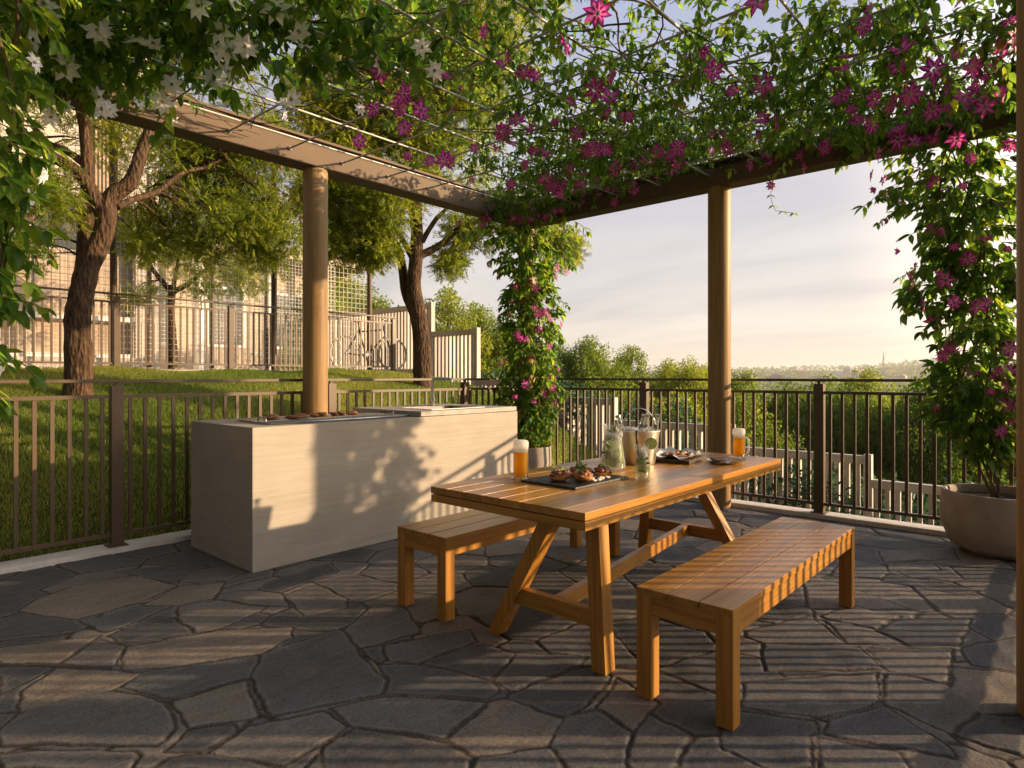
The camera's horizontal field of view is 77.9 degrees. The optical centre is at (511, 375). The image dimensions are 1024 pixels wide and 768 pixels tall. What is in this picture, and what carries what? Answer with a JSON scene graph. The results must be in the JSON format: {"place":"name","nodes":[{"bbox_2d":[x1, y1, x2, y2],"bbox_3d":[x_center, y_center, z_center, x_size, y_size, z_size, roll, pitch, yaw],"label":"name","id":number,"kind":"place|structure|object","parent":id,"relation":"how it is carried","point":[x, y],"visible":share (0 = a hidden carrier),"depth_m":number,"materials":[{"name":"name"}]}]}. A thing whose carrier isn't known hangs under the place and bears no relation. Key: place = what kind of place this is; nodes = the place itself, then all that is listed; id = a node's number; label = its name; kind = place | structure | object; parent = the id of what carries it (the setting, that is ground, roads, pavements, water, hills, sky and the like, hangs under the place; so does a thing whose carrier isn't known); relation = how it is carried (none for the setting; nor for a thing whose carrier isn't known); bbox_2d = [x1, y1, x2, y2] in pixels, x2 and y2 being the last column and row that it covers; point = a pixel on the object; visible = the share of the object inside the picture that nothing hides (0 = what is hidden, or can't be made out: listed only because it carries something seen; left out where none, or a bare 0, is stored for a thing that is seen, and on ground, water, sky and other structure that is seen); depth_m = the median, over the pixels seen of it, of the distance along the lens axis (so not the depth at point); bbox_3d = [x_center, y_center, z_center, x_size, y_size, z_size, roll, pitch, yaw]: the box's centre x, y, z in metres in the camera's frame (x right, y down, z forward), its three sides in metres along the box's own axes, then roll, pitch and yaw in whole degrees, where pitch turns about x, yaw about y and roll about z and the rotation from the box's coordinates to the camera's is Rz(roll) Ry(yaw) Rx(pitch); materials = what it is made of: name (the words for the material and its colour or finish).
{"place":"outdoors","nodes":[
{"label":"outdoors","id":0,"kind":"place"},
{"bbox_2d":[1,38,158,368],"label":"white building","id":1,"kind":"structure","parent":0,"point":[64,276],"depth_m":14.10,"materials":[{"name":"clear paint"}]},
{"bbox_2d":[1,225,29,351],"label":"window","id":2,"kind":"structure","parent":1,"relation":"in","point":[19,328],"depth_m":13.47,"materials":[{"name":"white glass"}]},
{"bbox_2d":[34,202,124,353],"bbox_3d":[-9.756,-2.200,14.348,0.049,3.490,1.740,0,0,42],"label":"window","id":3,"kind":"structure","parent":1,"relation":"in","point":[102,281],"depth_m":14.09,"materials":[{"name":"glass"}]},
{"bbox_2d":[14,368,408,372],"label":"plaza","id":4,"kind":"structure","parent":0,"point":[174,370],"depth_m":9.46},
{"bbox_2d":[0,107,371,370],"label":"ball stop net","id":5,"kind":"object","parent":4,"relation":"on","point":[113,275],"visible":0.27,"depth_m":10.32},
{"bbox_2d":[103,219,270,369],"bbox_3d":[-6.508,-1.618,12.922,3.205,3.179,3.054,0,0,42],"label":"locust tree","id":6,"kind":"object","parent":4,"relation":"on","point":[175,289],"visible":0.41,"depth_m":12.60,"materials":[{"name":"green plant"}]},
{"bbox_2d":[4,284,396,370],"bbox_3d":[-4.988,-0.628,9.440,0.070,1.054,8.120,0,0,42],"label":"metal railing","id":7,"kind":"object","parent":4,"relation":"on","point":[117,302],"visible":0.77,"depth_m":9.68,"materials":[{"name":"brown metal"}]},
{"bbox_2d":[133,174,334,369],"bbox_3d":[-6.261,-2.178,14.931,0.100,4.165,4.803,0,0,42],"label":"ball stop net","id":8,"kind":"object","parent":4,"relation":"on","point":[149,320],"visible":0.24,"depth_m":14.48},
{"bbox_2d":[159,232,365,369],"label":"building","id":9,"kind":"structure","parent":4,"relation":"on","point":[284,293],"depth_m":22.19,"materials":[{"name":"white paint"}]},
{"bbox_2d":[159,281,166,344],"bbox_3d":[-11.584,-2.045,20.336,0.060,2.100,1.400,0,0,42],"label":"window","id":10,"kind":"structure","parent":9,"relation":"in","point":[162,308],"depth_m":20.58,"materials":[{"name":"white glass"}]},
{"bbox_2d":[205,287,244,347],"bbox_3d":[-9.990,-2.045,22.130,0.060,2.100,1.400,0,0,42],"label":"window","id":11,"kind":"structure","parent":9,"relation":"in","point":[235,300],"depth_m":22.06,"materials":[{"name":"white glass"}]},
{"bbox_2d":[277,293,302,349],"bbox_3d":[-8.395,-2.045,23.923,0.060,2.100,1.400,0,0,42],"label":"window","id":12,"kind":"structure","parent":9,"relation":"in","point":[283,295],"depth_m":23.82,"materials":[{"name":"grey glass"}]},
{"bbox_2d":[331,319,406,370],"bbox_3d":[-2.764,-0.601,12.323,1.705,1.014,0.562,0,0,-43],"label":"bicycle","id":13,"kind":"object","parent":4,"relation":"on","point":[379,349],"visible":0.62,"depth_m":12.27,"materials":[{"name":"silver metal"}]},
{"bbox_2d":[0,364,596,560],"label":"lawn","id":14,"kind":"structure","parent":0,"point":[93,526],"depth_m":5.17,"materials":[{"name":"green plant"}]},
{"bbox_2d":[0,0,306,400],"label":"locust tree","id":15,"kind":"object","parent":14,"relation":"on","point":[252,227],"visible":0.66,"depth_m":7.80,"materials":[{"name":"green plant"}]},
{"bbox_2d":[266,0,593,388],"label":"locust tree","id":16,"kind":"object","parent":14,"relation":"on","point":[356,213],"visible":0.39,"depth_m":10.01,"materials":[{"name":"green plant"}]},
{"bbox_2d":[346,411,356,414],"bbox_3d":[-1.311,0.299,5.158,0.076,0.032,0.124,0,0,35],"label":"grilled chicken piece","id":17,"kind":"object","parent":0,"point":[350,412],"visible":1,"depth_m":5.13,"materials":[{"name":"orange food"}]},
{"bbox_2d":[0,364,982,561],"bbox_3d":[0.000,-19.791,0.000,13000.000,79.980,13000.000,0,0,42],"label":"terrain","id":18,"kind":"structure","parent":0,"point":[840,374],"depth_m":1554.98,"materials":[{"name":"green plant"}]},
{"bbox_2d":[277,270,400,369],"bbox_3d":[-7.519,0.487,26.375,6.558,10.871,6.112,0,0,-44],"label":"leafy tree","id":19,"kind":"object","parent":18,"relation":"on","point":[333,298],"visible":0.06,"depth_m":25.24,"materials":[{"name":"green plant"}]},
{"bbox_2d":[352,295,390,310],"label":"leafy tree","id":20,"kind":"object","parent":18,"relation":"on","point":[379,300],"visible":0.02,"depth_m":26.66,"materials":[{"name":"green plant"}]},
{"bbox_2d":[424,285,494,377],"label":"leafy tree","id":21,"kind":"object","parent":18,"relation":"on","point":[447,310],"visible":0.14,"depth_m":20.68,"materials":[{"name":"green plant"}]},
{"bbox_2d":[444,303,516,377],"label":"leafy tree","id":22,"kind":"object","parent":18,"relation":"on","point":[485,326],"visible":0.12,"depth_m":23.41,"materials":[{"name":"green plant"}]},
{"bbox_2d":[485,315,572,385],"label":"leafy tree","id":23,"kind":"object","parent":18,"relation":"on","point":[501,360],"visible":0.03,"depth_m":24.08,"materials":[{"name":"green plant"}]},
{"bbox_2d":[481,366,588,396],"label":"green shrub","id":24,"kind":"object","parent":18,"relation":"on","point":[496,375],"visible":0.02,"depth_m":12.69,"materials":[{"name":"green plant"}]},
{"bbox_2d":[514,377,609,424],"bbox_3d":[1.007,0.696,12.758,2.793,1.549,2.055,0,0,-21],"label":"green shrub","id":25,"kind":"object","parent":18,"relation":"on","point":[586,392],"visible":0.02,"depth_m":12.24,"materials":[{"name":"green plant"}]},
{"bbox_2d":[550,344,586,412],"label":"leafy tree","id":26,"kind":"object","parent":18,"relation":"on","point":[561,358],"visible":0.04,"depth_m":26.62,"materials":[{"name":"green plant"}]},
{"bbox_2d":[541,386,604,440],"bbox_3d":[0.828,0.918,11.622,1.995,1.504,2.710,0,0,6],"label":"green shrub","id":27,"kind":"object","parent":18,"relation":"on","point":[581,402],"visible":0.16,"depth_m":10.65,"materials":[{"name":"green plant"}]},
{"bbox_2d":[553,334,635,420],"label":"leafy tree","id":28,"kind":"object","parent":18,"relation":"on","point":[593,361],"visible":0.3,"depth_m":25.53,"materials":[{"name":"green plant"}]},
{"bbox_2d":[575,380,656,453],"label":"leafy tree","id":29,"kind":"object","parent":18,"relation":"on","point":[632,398],"visible":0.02,"depth_m":19.99,"materials":[{"name":"green plant"}]},
{"bbox_2d":[559,394,700,446],"bbox_3d":[1.797,1.108,11.489,2.847,1.580,2.095,0,0,33],"label":"green shrub","id":30,"kind":"object","parent":18,"relation":"on","point":[632,416],"visible":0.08,"depth_m":11.30,"materials":[{"name":"green plant"}]},
{"bbox_2d":[328,302,942,526],"bbox_3d":[0.872,0.895,10.732,16.226,4.814,0.100,0,0,42],"label":"slatted fence","id":31,"kind":"object","parent":18,"relation":"on","point":[455,353],"visible":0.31,"depth_m":10.59,"materials":[{"name":"white wood"}]},
{"bbox_2d":[607,344,665,403],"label":"leafy tree","id":32,"kind":"object","parent":18,"relation":"on","point":[629,358],"visible":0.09,"depth_m":27.53,"materials":[{"name":"green plant"}]},
{"bbox_2d":[642,357,702,409],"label":"leafy tree","id":33,"kind":"object","parent":18,"relation":"on","point":[664,370],"visible":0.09,"depth_m":28.79,"materials":[{"name":"green plant"}]},
{"bbox_2d":[654,411,697,448],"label":"green shrub","id":34,"kind":"object","parent":18,"relation":"on","point":[689,418],"visible":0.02,"depth_m":11.18,"materials":[{"name":"green plant"}]},
{"bbox_2d":[649,387,707,444],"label":"leafy tree","id":35,"kind":"object","parent":18,"relation":"on","point":[699,414],"depth_m":18.68,"materials":[{"name":"green plant"}]},
{"bbox_2d":[653,354,732,423],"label":"leafy tree","id":36,"kind":"object","parent":18,"relation":"on","point":[690,372],"visible":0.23,"depth_m":26.73,"materials":[{"name":"green plant"}]},
{"bbox_2d":[661,418,802,505],"bbox_3d":[2.890,1.500,9.546,2.135,1.609,2.901,0,0,-3],"label":"green shrub","id":37,"kind":"object","parent":18,"relation":"on","point":[771,488],"visible":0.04,"depth_m":9.20,"materials":[{"name":"green plant"}]},
{"bbox_2d":[706,368,762,425],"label":"leafy tree","id":38,"kind":"object","parent":18,"relation":"on","point":[737,385],"visible":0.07,"depth_m":23.80,"materials":[{"name":"green plant"}]},
{"bbox_2d":[706,393,805,498],"bbox_3d":[6.110,3.529,17.233,3.747,6.212,3.493,0,0,-15],"label":"leafy tree","id":39,"kind":"object","parent":18,"relation":"on","point":[748,428],"visible":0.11,"depth_m":16.63,"materials":[{"name":"green plant"}]},
{"bbox_2d":[767,374,783,387],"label":"distant house","id":40,"kind":"structure","parent":18,"relation":"on","point":[775,376],"depth_m":993.80,"materials":[{"name":"beige brick"}]},
{"bbox_2d":[747,381,828,465],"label":"leafy tree","id":41,"kind":"object","parent":18,"relation":"on","point":[780,404],"visible":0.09,"depth_m":21.78,"materials":[{"name":"green plant"}]},
{"bbox_2d":[582,357,1015,454],"bbox_3d":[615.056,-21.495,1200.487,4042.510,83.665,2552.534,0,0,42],"label":"distant woodland","id":42,"kind":"object","parent":18,"relation":"on","point":[765,372],"visible":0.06,"depth_m":1440.41,"materials":[{"name":"green plant"}]},
{"bbox_2d":[796,370,808,378],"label":"distant house","id":43,"kind":"structure","parent":18,"relation":"on","point":[800,372],"depth_m":1519.25,"materials":[{"name":"beige brick"}]},
{"bbox_2d":[741,446,873,504],"bbox_3d":[4.248,1.726,9.873,2.603,1.444,1.915,0,0,23],"label":"green shrub","id":44,"kind":"object","parent":18,"relation":"on","point":[767,483],"visible":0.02,"depth_m":9.77,"materials":[{"name":"green plant"}]},
{"bbox_2d":[686,496,947,536],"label":"kerb","id":45,"kind":"structure","parent":18,"relation":"on","point":[886,523],"depth_m":5.48,"materials":[{"name":"concrete"}]},
{"bbox_2d":[537,378,1015,519],"bbox_3d":[2.135,0.620,6.170,5.172,1.190,0.116,0,0,42],"label":"metal railing","id":46,"kind":"object","parent":45,"relation":"on","point":[819,392],"visible":0.56,"depth_m":5.66,"materials":[{"name":"brown metal"}]},
{"bbox_2d":[813,376,829,381],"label":"distant house","id":47,"kind":"structure","parent":18,"relation":"on","point":[815,377],"depth_m":984.46,"materials":[{"name":"beige brick"}]},
{"bbox_2d":[741,458,904,514],"bbox_3d":[4.351,1.856,9.048,2.954,1.639,2.174,0,0,-40],"label":"green shrub","id":48,"kind":"object","parent":18,"relation":"on","point":[803,480],"visible":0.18,"depth_m":8.14,"materials":[{"name":"green plant"}]},
{"bbox_2d":[762,373,917,511],"bbox_3d":[9.898,3.328,20.080,4.858,6.908,5.206,0,0,-32],"label":"leafy tree","id":49,"kind":"object","parent":18,"relation":"on","point":[848,432],"visible":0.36,"depth_m":19.23,"materials":[{"name":"green plant"}]},
{"bbox_2d":[843,368,850,373],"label":"distant house","id":50,"kind":"structure","parent":18,"relation":"on","point":[845,371],"depth_m":1762.63,"materials":[{"name":"beige brick"}]},
{"bbox_2d":[852,369,864,378],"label":"distant house","id":51,"kind":"structure","parent":18,"relation":"on","point":[856,373],"depth_m":1466.93,"materials":[{"name":"beige brick"}]},
{"bbox_2d":[835,366,908,510],"bbox_3d":[13.384,3.749,23.960,3.729,8.256,3.366,0,0,-40],"label":"leafy tree","id":52,"kind":"object","parent":18,"relation":"on","point":[865,385],"visible":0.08,"depth_m":23.75,"materials":[{"name":"green plant"}]},
{"bbox_2d":[805,490,939,525],"bbox_3d":[4.720,2.082,8.444,1.877,1.415,2.550,0,0,-13],"label":"green shrub","id":53,"kind":"object","parent":18,"relation":"on","point":[925,507],"visible":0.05,"depth_m":7.91,"materials":[{"name":"green plant"}]},
{"bbox_2d":[881,368,891,375],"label":"distant house","id":54,"kind":"structure","parent":18,"relation":"on","point":[886,369],"depth_m":1517.02,"materials":[{"name":"beige brick"}]},
{"bbox_2d":[899,374,907,378],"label":"distant house","id":55,"kind":"structure","parent":18,"relation":"on","point":[902,376],"depth_m":1238.71,"materials":[{"name":"white brick"}]},
{"bbox_2d":[844,376,1015,524],"bbox_3d":[12.501,3.870,19.238,4.684,7.765,4.366,0,0,15],"label":"leafy tree","id":56,"kind":"object","parent":18,"relation":"on","point":[956,467],"visible":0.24,"depth_m":18.37,"materials":[{"name":"green plant"}]},
{"bbox_2d":[873,475,1015,523],"bbox_3d":[5.670,2.085,8.207,3.006,1.668,2.212,0,0,14],"label":"green shrub","id":57,"kind":"object","parent":18,"relation":"on","point":[913,496],"visible":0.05,"depth_m":8.06,"materials":[{"name":"green plant"}]},
{"bbox_2d":[900,374,1015,499],"bbox_3d":[15.247,3.638,21.304,5.398,7.676,5.784,0,0,35],"label":"leafy tree","id":58,"kind":"object","parent":18,"relation":"on","point":[1014,449],"visible":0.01,"depth_m":19.69,"materials":[{"name":"green plant"}]},
{"bbox_2d":[929,377,1015,486],"bbox_3d":[16.060,3.604,19.729,4.684,7.765,4.366,0,0,0],"label":"leafy tree","id":59,"kind":"object","parent":18,"relation":"on","point":[1014,392],"visible":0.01,"depth_m":19.39,"materials":[{"name":"green plant"}]},
{"bbox_2d":[0,500,1023,767],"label":"patio paving","id":60,"kind":"structure","parent":0,"point":[180,654],"depth_m":2.72,"materials":[{"name":"grey stone"}]},
{"bbox_2d":[0,529,190,573],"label":"kerb","id":61,"kind":"structure","parent":60,"relation":"on","point":[33,562],"depth_m":4.38,"materials":[{"name":"concrete"}]},
{"bbox_2d":[0,378,517,555],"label":"metal railing","id":62,"kind":"object","parent":61,"relation":"on","point":[116,396],"visible":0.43,"depth_m":4.54,"materials":[{"name":"brown metal"}]},
{"bbox_2d":[191,377,516,572],"bbox_3d":[-1.151,0.632,5.277,0.950,1.236,2.550,0,0,42],"label":"outdoor kitchen counter","id":63,"kind":"object","parent":60,"relation":"on","point":[274,493],"visible":0.93,"depth_m":4.51,"materials":[{"name":"stone"}]},
{"bbox_2d":[263,414,278,419],"bbox_3d":[-1.732,0.293,4.540,0.113,0.039,0.155,0,0,24],"label":"grilled steak","id":64,"kind":"object","parent":63,"relation":"on","point":[271,416],"visible":0.89,"depth_m":4.50,"materials":[{"name":"brown food"}]},
{"bbox_2d":[285,414,307,418],"bbox_3d":[-1.566,0.293,4.595,0.102,0.037,0.163,0,0,36],"label":"grilled steak","id":65,"kind":"object","parent":63,"relation":"on","point":[296,416],"visible":1,"depth_m":4.56,"materials":[{"name":"brown food"}]},
{"bbox_2d":[398,509,619,621],"bbox_3d":[0.065,1.036,3.955,0.390,0.427,1.646,0,0,42],"label":"wooden bench","id":66,"kind":"object","parent":60,"relation":"on","point":[446,539],"visible":0.6,"depth_m":3.44,"materials":[{"name":"brown wood"}]},
{"bbox_2d":[8,0,1023,716],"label":"pergola","id":67,"kind":"object","parent":60,"relation":"on","point":[316,160],"visible":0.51,"depth_m":5.45,"materials":[{"name":"brown wood"}]},
{"bbox_2d":[0,0,75,420],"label":"climbing clematis","id":68,"kind":"object","parent":67,"relation":"hanging from","point":[18,54],"visible":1,"depth_m":2.39,"materials":[{"name":"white plant"}]},
{"bbox_2d":[0,0,515,149],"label":"climbing clematis","id":69,"kind":"object","parent":67,"relation":"attached to","point":[80,77],"visible":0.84,"depth_m":3.50,"materials":[{"name":"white plant"}]},
{"bbox_2d":[258,0,763,234],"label":"climbing clematis","id":70,"kind":"object","parent":67,"relation":"attached to","point":[653,159],"visible":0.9,"depth_m":4.73,"materials":[{"name":"green plant"}]},
{"bbox_2d":[437,0,1015,180],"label":"climbing clematis","id":71,"kind":"object","parent":67,"relation":"attached to","point":[898,64],"visible":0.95,"depth_m":3.82,"materials":[{"name":"green plant"}]},
{"bbox_2d":[759,160,798,216],"bbox_3d":[2.290,-1.611,5.444,0.318,0.517,0.070,0,0,19],"label":"hanging tendril","id":72,"kind":"object","parent":71,"relation":"hanging from","point":[770,185],"visible":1,"depth_m":5.46,"materials":[{"name":"green plant"}]},
{"bbox_2d":[528,444,551,469],"bbox_3d":[0.202,1.020,7.180,0.500,0.460,0.500,0,0,42],"label":"planter pot","id":73,"kind":"object","parent":60,"relation":"on","point":[540,456],"visible":0.28,"depth_m":6.96,"materials":[{"name":"ceramic"}]},
{"bbox_2d":[465,203,591,447],"bbox_3d":[0.193,-0.461,7.309,1.452,2.807,1.334,0,0,42],"label":"climbing clematis","id":74,"kind":"object","parent":73,"relation":"in","point":[537,420],"visible":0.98,"depth_m":7.23,"materials":[{"name":"green plant"}]},
{"bbox_2d":[431,448,780,675],"bbox_3d":[0.698,0.899,3.689,0.939,0.698,2.260,0,0,42],"label":"picnic table","id":75,"kind":"object","parent":60,"relation":"on","point":[592,512],"visible":0.81,"depth_m":2.98,"materials":[{"name":"brown wood"}]},
{"bbox_2d":[513,440,528,476],"bbox_3d":[0.039,0.444,3.369,0.107,0.210,0.087,0,0,33],"label":"beer mug","id":76,"kind":"object","parent":75,"relation":"on","point":[520,447],"visible":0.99,"depth_m":3.33,"materials":[{"name":"orange glass"}]},
{"bbox_2d":[521,473,627,489],"bbox_3d":[0.336,0.543,3.335,0.350,0.012,0.470,0,0,43],"label":"slate plate","id":77,"kind":"object","parent":75,"relation":"on","point":[571,483],"visible":0.71,"depth_m":3.23,"materials":[{"name":"black stone"}]},
{"bbox_2d":[549,466,572,481],"bbox_3d":[0.252,0.500,3.257,0.123,0.083,0.109,0,0,7],"label":"topped toast","id":78,"kind":"object","parent":77,"relation":"on","point":[561,474],"visible":1,"depth_m":3.22,"materials":[{"name":"brown food"}]},
{"bbox_2d":[569,461,593,472],"bbox_3d":[0.368,0.497,3.397,0.120,0.080,0.122,0,0,-39],"label":"topped toast","id":79,"kind":"object","parent":77,"relation":"on","point":[579,464],"visible":0.72,"depth_m":3.38,"materials":[{"name":"green food"}]},
{"bbox_2d":[572,467,592,481],"bbox_3d":[0.361,0.499,3.214,0.102,0.076,0.099,0,0,-28],"label":"topped toast","id":80,"kind":"object","parent":77,"relation":"on","point":[582,475],"visible":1,"depth_m":3.18,"materials":[{"name":"brown food"}]},
{"bbox_2d":[591,476,610,480],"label":"cheese crumbs","id":81,"kind":"object","parent":77,"relation":"on","point":[599,478],"visible":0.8,"depth_m":3.30,"materials":[{"name":"white food"}]},
{"bbox_2d":[593,464,612,476],"bbox_3d":[0.483,0.501,3.365,0.102,0.069,0.105,0,0,11],"label":"topped toast","id":82,"kind":"object","parent":77,"relation":"on","point":[602,471],"visible":1,"depth_m":3.34,"materials":[{"name":"brown food"}]},
{"bbox_2d":[601,426,623,466],"bbox_3d":[0.595,0.416,3.735,0.152,0.263,0.152,0,0,0],"label":"glass pitcher","id":83,"kind":"object","parent":75,"relation":"on","point":[613,456],"visible":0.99,"depth_m":3.70,"materials":[{"name":"clear glass"}]},
{"bbox_2d":[616,408,660,465],"bbox_3d":[0.794,0.373,3.978,0.272,0.350,0.272,0,0,0],"label":"ice bucket","id":84,"kind":"object","parent":75,"relation":"on","point":[627,444],"visible":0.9,"depth_m":3.89,"materials":[{"name":"metal"}]},
{"bbox_2d":[615,415,625,430],"bbox_3d":[0.690,0.337,3.973,0.056,0.193,0.056,-17,3,0],"label":"drink bottle","id":85,"kind":"object","parent":84,"relation":"in","point":[618,416],"visible":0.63,"depth_m":3.96,"materials":[{"name":"clear glass"}]},
{"bbox_2d":[652,414,660,429],"bbox_3d":[0.897,0.335,3.970,0.056,0.193,0.056,9,5,0],"label":"drink bottle","id":86,"kind":"object","parent":84,"relation":"in","point":[655,426],"visible":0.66,"depth_m":3.96,"materials":[{"name":"clear glass"}]},
{"bbox_2d":[634,430,656,473],"bbox_3d":[0.695,0.418,3.360,0.124,0.261,0.088,0,0,38],"label":"drink glass","id":87,"kind":"object","parent":75,"relation":"on","point":[641,461],"visible":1,"depth_m":3.35,"materials":[{"name":"clear glass"}]},
{"bbox_2d":[655,455,705,464],"bbox_3d":[1.083,0.537,4.122,0.260,0.024,0.330,0,0,35],"label":"wooden board","id":88,"kind":"object","parent":75,"relation":"on","point":[688,460],"visible":0.5,"depth_m":4.01,"materials":[{"name":"brown wood"}]},
{"bbox_2d":[656,446,703,459],"bbox_3d":[1.082,0.502,4.129,0.250,0.045,0.330,0,0,32],"label":"baking paper","id":89,"kind":"object","parent":88,"relation":"on","point":[670,448],"visible":0.66,"depth_m":4.16,"materials":[{"name":"white paper"}]},
{"bbox_2d":[662,450,691,456],"bbox_3d":[1.077,0.504,4.134,0.192,0.024,0.240,0,0,36],"label":"flatbread","id":90,"kind":"object","parent":89,"relation":"on","point":[677,453],"visible":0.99,"depth_m":4.08,"materials":[{"name":"brown food"}]},
{"bbox_2d":[705,458,739,463],"bbox_3d":[1.327,0.535,3.998,0.140,0.025,0.200,0,0,-10],"label":"napkin","id":91,"kind":"object","parent":75,"relation":"on","point":[727,461],"visible":0.76,"depth_m":3.95,"materials":[{"name":"grey fabric"}]},
{"bbox_2d":[710,457,724,462],"bbox_3d":[1.289,0.527,3.978,0.048,0.016,0.150,0,0,-1],"label":"cutlery sleeve","id":92,"kind":"object","parent":91,"relation":"on","point":[716,459],"visible":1,"depth_m":3.94,"materials":[{"name":"leather"}]},
{"bbox_2d":[732,428,744,455],"bbox_3d":[1.524,0.449,4.227,0.107,0.200,0.087,0,0,33],"label":"beer mug","id":93,"kind":"object","parent":75,"relation":"on","point":[738,441],"visible":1,"depth_m":4.20,"materials":[{"name":"orange glass"}]},
{"bbox_2d":[636,517,854,731],"bbox_3d":[1.178,1.036,2.966,0.387,0.427,1.646,0,0,42],"label":"wooden bench","id":94,"kind":"object","parent":60,"relation":"on","point":[728,593],"visible":1,"depth_m":2.51,"materials":[{"name":"brown wood"}]},
{"bbox_2d":[939,483,1015,560],"bbox_3d":[3.462,1.035,4.496,0.720,0.430,0.720,0,0,42],"label":"planter pot","id":95,"kind":"object","parent":60,"relation":"on","point":[976,519],"visible":0.87,"depth_m":4.33,"materials":[{"name":"concrete"}]},
{"bbox_2d":[852,105,1015,497],"bbox_3d":[3.378,-0.499,4.723,1.340,2.745,1.260,0,0,2],"label":"climbing clematis","id":96,"kind":"object","parent":95,"relation":"in","point":[953,260],"visible":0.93,"depth_m":4.61,"materials":[{"name":"green plant"}]},
{"bbox_2d":[159,0,1015,373],"label":"sky","id":97,"kind":"structure","parent":0,"point":[815,287],"materials":[{"name":"white"}]}
]}

